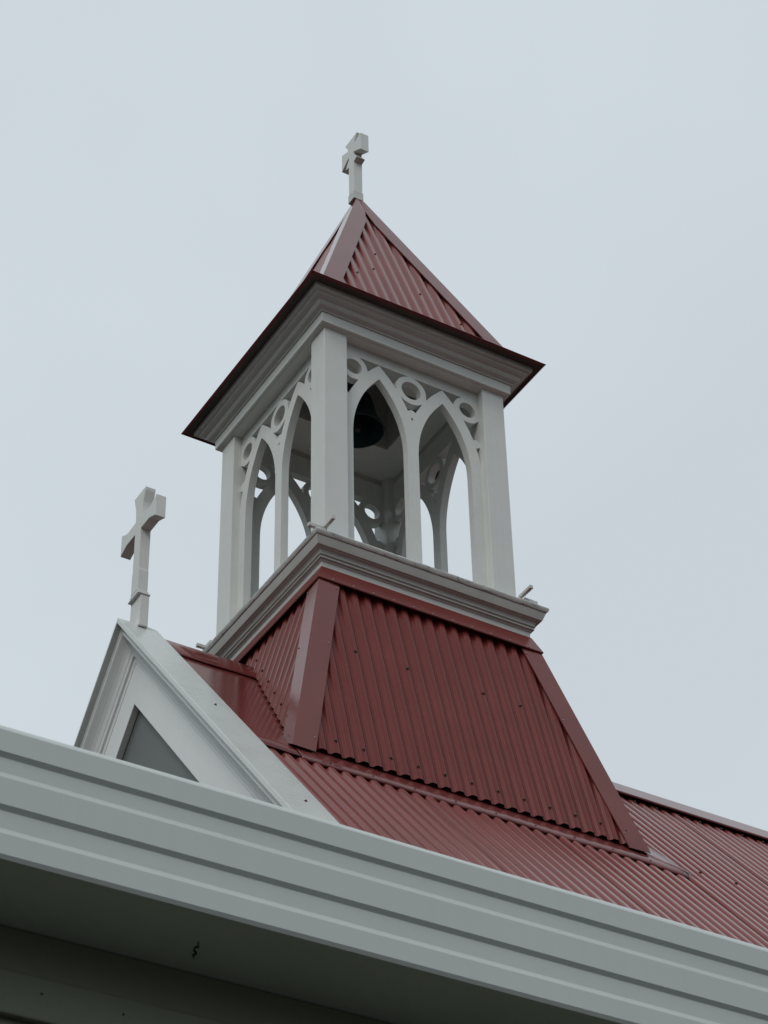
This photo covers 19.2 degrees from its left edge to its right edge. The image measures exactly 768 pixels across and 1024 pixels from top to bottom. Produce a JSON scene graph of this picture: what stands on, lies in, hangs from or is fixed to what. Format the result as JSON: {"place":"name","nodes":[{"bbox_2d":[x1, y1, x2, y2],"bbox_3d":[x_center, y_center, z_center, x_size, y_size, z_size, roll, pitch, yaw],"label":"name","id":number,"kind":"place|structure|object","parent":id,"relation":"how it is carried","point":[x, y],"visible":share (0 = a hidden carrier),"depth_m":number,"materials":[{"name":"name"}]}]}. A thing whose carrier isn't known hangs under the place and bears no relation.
{"place":"outdoors","nodes":[
{"label":"outdoors","id":0,"kind":"place"},
{"bbox_2d":[0,725,767,1023],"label":"lean to building","id":1,"kind":"structure","parent":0,"point":[131,893],"depth_m":2.87,"materials":[{"name":"grey metal"}]},
{"bbox_2d":[0,0,767,830],"label":"sky","id":2,"kind":"structure","parent":0,"point":[587,179],"materials":[{"name":"grey"}]},
{"bbox_2d":[74,618,767,948],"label":"church","id":3,"kind":"structure","parent":0,"point":[156,702],"depth_m":10.97,"materials":[{"name":"red metal"}]},
{"bbox_2d":[121,486,165,628],"bbox_3d":[-1.314,0.267,12.331,0.074,0.928,0.432,20,-43,-24],"label":"cross","id":4,"kind":"object","parent":3,"relation":"on","point":[150,511],"visible":0.97,"depth_m":12.34,"materials":[{"name":"white paint"}]},
{"bbox_2d":[180,198,695,878],"bbox_3d":[-0.122,-0.015,13.416,2.546,5.374,2.225,20,-43,-24],"label":"belfry","id":5,"kind":"object","parent":3,"relation":"on","point":[382,654],"visible":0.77,"depth_m":12.57,"materials":[{"name":"red metal"}]},
{"bbox_2d":[196,640,211,650],"bbox_3d":[-1.028,0.766,12.971,0.095,0.040,0.100,20,-43,-24],"label":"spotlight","id":6,"kind":"object","parent":5,"relation":"attached to","point":[201,646],"visible":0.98,"depth_m":12.95,"materials":[{"name":"white paint"}]},
{"bbox_2d":[307,515,335,529],"bbox_3d":[-0.335,0.052,12.101,0.112,0.040,0.118,20,-43,-24],"label":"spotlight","id":7,"kind":"object","parent":5,"relation":"attached to","point":[329,521],"visible":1,"depth_m":12.11,"materials":[{"name":"white paint"}]},
{"bbox_2d":[342,132,368,204],"bbox_3d":[-0.192,-2.289,15.309,0.075,0.602,0.248,20,-43,-24],"label":"cross","id":8,"kind":"object","parent":5,"relation":"on","point":[357,147],"visible":0.99,"depth_m":15.31,"materials":[{"name":"white paint"}]},
{"bbox_2d":[347,382,384,447],"bbox_3d":[-0.165,-0.666,13.982,0.328,0.452,0.469,-1,-39,-1],"label":"bell","id":9,"kind":"object","parent":5,"relation":"hanging from","point":[368,428],"visible":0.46,"depth_m":13.94,"materials":[{"name":"black metal"}]},
{"bbox_2d":[518,585,537,603],"bbox_3d":[0.825,0.467,12.650,0.110,0.040,0.120,20,-43,-24],"label":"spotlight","id":10,"kind":"object","parent":5,"relation":"attached to","point":[527,590],"visible":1,"depth_m":12.65,"materials":[{"name":"white paint"}]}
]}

